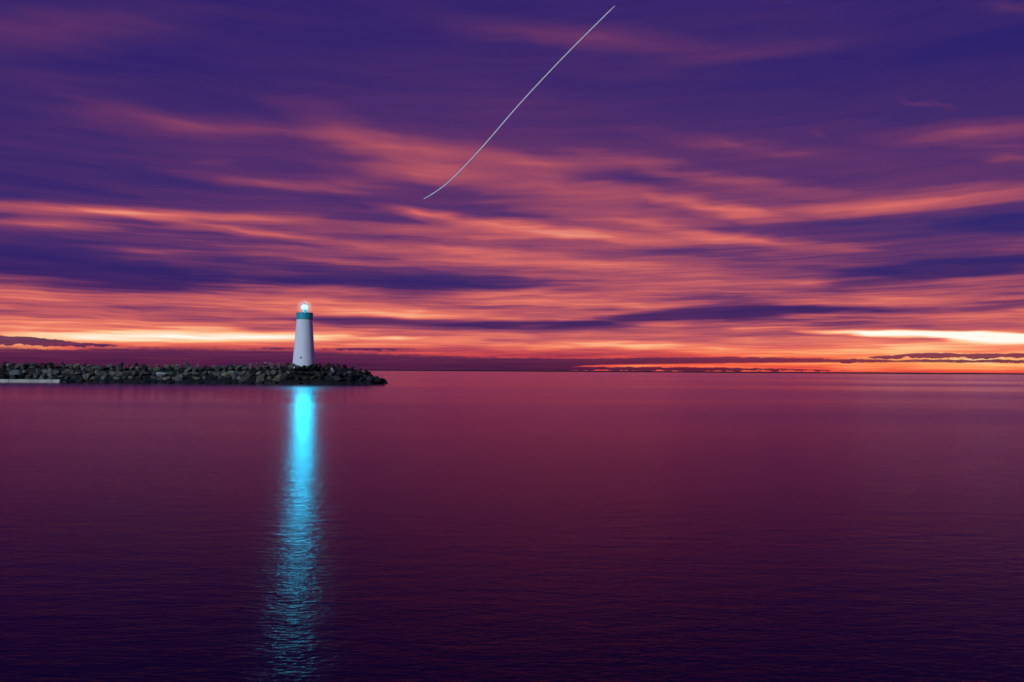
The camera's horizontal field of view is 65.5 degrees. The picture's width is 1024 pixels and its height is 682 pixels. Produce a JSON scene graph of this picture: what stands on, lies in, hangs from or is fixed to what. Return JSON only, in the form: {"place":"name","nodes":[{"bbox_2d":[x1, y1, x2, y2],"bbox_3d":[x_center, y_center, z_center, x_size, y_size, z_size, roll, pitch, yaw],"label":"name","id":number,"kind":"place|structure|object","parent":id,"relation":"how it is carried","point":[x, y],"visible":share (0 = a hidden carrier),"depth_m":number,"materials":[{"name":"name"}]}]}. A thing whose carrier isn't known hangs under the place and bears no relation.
{"place":"outdoors","nodes":[
{"label":"outdoors","id":0,"kind":"place"},
{"bbox_2d":[0,371,1023,681],"bbox_3d":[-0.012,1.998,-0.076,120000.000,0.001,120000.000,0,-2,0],"label":"sea","id":1,"kind":"structure","parent":0,"point":[588,527],"depth_m":10.09,"materials":[{"name":"liquid"}]},
{"bbox_2d":[0,379,65,382],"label":"concrete ledge","id":2,"kind":"object","parent":1,"relation":"in","point":[34,380],"visible":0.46,"depth_m":114.85,"materials":[{"name":"grey concrete"}]},
{"bbox_2d":[0,365,387,383],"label":"rubble","id":3,"kind":"object","parent":1,"relation":"in","point":[210,377],"visible":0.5,"depth_m":118.50,"materials":[{"name":"black stone"}]},
{"bbox_2d":[9,370,21,375],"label":"boulder","id":4,"kind":"object","parent":3,"relation":"on","point":[15,372],"visible":1,"depth_m":117.11,"materials":[{"name":"stone"}]},
{"bbox_2d":[36,368,41,374],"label":"boulder","id":5,"kind":"object","parent":3,"relation":"on","point":[38,371],"visible":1,"depth_m":118.99,"materials":[{"name":"grey stone"}]},
{"bbox_2d":[47,367,53,375],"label":"boulder","id":6,"kind":"object","parent":3,"relation":"on","point":[50,372],"visible":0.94,"depth_m":118.49,"materials":[{"name":"grey stone"}]},
{"bbox_2d":[53,369,59,375],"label":"boulder","id":7,"kind":"object","parent":3,"relation":"on","point":[56,372],"visible":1,"depth_m":118.41,"materials":[{"name":"grey stone"}]},
{"bbox_2d":[60,369,70,374],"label":"boulder","id":8,"kind":"object","parent":3,"relation":"on","point":[66,371],"visible":1,"depth_m":118.84,"materials":[{"name":"grey stone"}]},
{"bbox_2d":[83,373,88,379],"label":"boulder","id":9,"kind":"object","parent":3,"relation":"on","point":[85,376],"visible":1,"depth_m":117.49,"materials":[{"name":"grey stone"}]},
{"bbox_2d":[88,368,94,376],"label":"boulder","id":10,"kind":"object","parent":3,"relation":"on","point":[91,372],"visible":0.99,"depth_m":118.68,"materials":[{"name":"grey stone"}]},
{"bbox_2d":[90,376,98,380],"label":"boulder","id":11,"kind":"object","parent":3,"relation":"on","point":[92,378],"visible":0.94,"depth_m":117.50,"materials":[{"name":"stone"}]},
{"bbox_2d":[94,369,101,374],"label":"boulder","id":12,"kind":"object","parent":3,"relation":"on","point":[97,372],"visible":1,"depth_m":118.72,"materials":[{"name":"grey stone"}]},
{"bbox_2d":[99,379,109,382],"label":"boulder","id":13,"kind":"object","parent":3,"relation":"on","point":[104,381],"visible":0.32,"depth_m":116.87,"materials":[{"name":"black stone"}]},
{"bbox_2d":[101,373,107,379],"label":"boulder","id":14,"kind":"object","parent":3,"relation":"on","point":[104,376],"visible":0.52,"depth_m":118.09,"materials":[{"name":"grey stone"}]},
{"bbox_2d":[109,371,116,375],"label":"boulder","id":15,"kind":"object","parent":3,"relation":"on","point":[112,373],"visible":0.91,"depth_m":118.73,"materials":[{"name":"grey stone"}]},
{"bbox_2d":[116,365,121,371],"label":"boulder","id":16,"kind":"object","parent":3,"relation":"on","point":[118,368],"visible":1,"depth_m":119.27,"materials":[{"name":"grey stone"}]},
{"bbox_2d":[121,371,131,375],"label":"boulder","id":17,"kind":"object","parent":3,"relation":"on","point":[125,373],"visible":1,"depth_m":118.42,"materials":[{"name":"grey stone"}]},
{"bbox_2d":[142,364,148,370],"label":"boulder","id":18,"kind":"object","parent":3,"relation":"on","point":[144,367],"visible":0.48,"depth_m":119.48,"materials":[{"name":"grey stone"}]},
{"bbox_2d":[156,372,167,375],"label":"boulder","id":19,"kind":"object","parent":3,"relation":"on","point":[160,373],"visible":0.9,"depth_m":118.30,"materials":[{"name":"stone"}]},
{"bbox_2d":[174,373,182,380],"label":"boulder","id":20,"kind":"object","parent":3,"relation":"on","point":[179,377],"visible":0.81,"depth_m":116.88,"materials":[{"name":"grey stone"}]},
{"bbox_2d":[184,361,190,367],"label":"boulder","id":21,"kind":"object","parent":3,"relation":"on","point":[186,364],"visible":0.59,"depth_m":120.17,"materials":[{"name":"grey stone"}]},
{"bbox_2d":[213,371,220,376],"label":"boulder","id":22,"kind":"object","parent":3,"relation":"on","point":[217,374],"visible":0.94,"depth_m":118.04,"materials":[{"name":"grey stone"}]},
{"bbox_2d":[221,370,231,375],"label":"boulder","id":23,"kind":"object","parent":3,"relation":"on","point":[228,373],"visible":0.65,"depth_m":118.08,"materials":[{"name":"stone"}]},
{"bbox_2d":[239,374,252,381],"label":"boulder","id":24,"kind":"object","parent":3,"relation":"on","point":[245,377],"visible":0.95,"depth_m":116.80,"materials":[{"name":"grey stone"}]},
{"bbox_2d":[256,373,264,382],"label":"boulder","id":25,"kind":"object","parent":3,"relation":"on","point":[261,377],"visible":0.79,"depth_m":116.73,"materials":[{"name":"grey stone"}]},
{"bbox_2d":[272,374,280,380],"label":"boulder","id":26,"kind":"object","parent":3,"relation":"on","point":[276,377],"visible":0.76,"depth_m":116.58,"materials":[{"name":"stone"}]},
{"bbox_2d":[279,371,286,380],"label":"boulder","id":27,"kind":"object","parent":3,"relation":"on","point":[283,376],"visible":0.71,"depth_m":116.47,"materials":[{"name":"black stone"}]},
{"bbox_2d":[293,304,314,367],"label":"lighthouse","id":28,"kind":"object","parent":3,"relation":"on","point":[303,353],"visible":0.98,"depth_m":119.98,"materials":[{"name":"white paint"}]},
{"bbox_2d":[332,376,341,380],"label":"boulder","id":29,"kind":"object","parent":3,"relation":"on","point":[337,378],"visible":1,"depth_m":116.97,"materials":[{"name":"black stone"}]},
{"bbox_2d":[346,376,354,381],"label":"boulder","id":30,"kind":"object","parent":3,"relation":"on","point":[349,379],"visible":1,"depth_m":117.56,"materials":[{"name":"black stone"}]},
{"bbox_2d":[366,376,375,381],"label":"boulder","id":31,"kind":"object","parent":3,"relation":"on","point":[370,378],"visible":1,"depth_m":117.49,"materials":[{"name":"black stone"}]},
{"bbox_2d":[375,378,385,383],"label":"boulder","id":32,"kind":"object","parent":1,"relation":"in","point":[379,380],"visible":0.94,"depth_m":118.03,"materials":[{"name":"black stone"}]},
{"bbox_2d":[0,0,1023,372],"label":"sky","id":33,"kind":"structure","parent":0,"point":[695,185],"materials":[{"name":"purple"}]},
{"bbox_2d":[424,6,614,198],"bbox_3d":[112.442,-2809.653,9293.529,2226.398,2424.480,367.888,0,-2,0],"label":"vapour trail","id":34,"kind":"object","parent":33,"relation":"in","point":[519,104],"visible":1,"depth_m":9345.30,"materials":[{"name":"white"}]},
{"bbox_2d":[354,369,1023,374],"bbox_3d":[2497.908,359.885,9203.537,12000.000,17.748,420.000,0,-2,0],"label":"coast","id":35,"kind":"structure","parent":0,"point":[686,371],"depth_m":9020.81,"materials":[{"name":"purple"}]}
]}

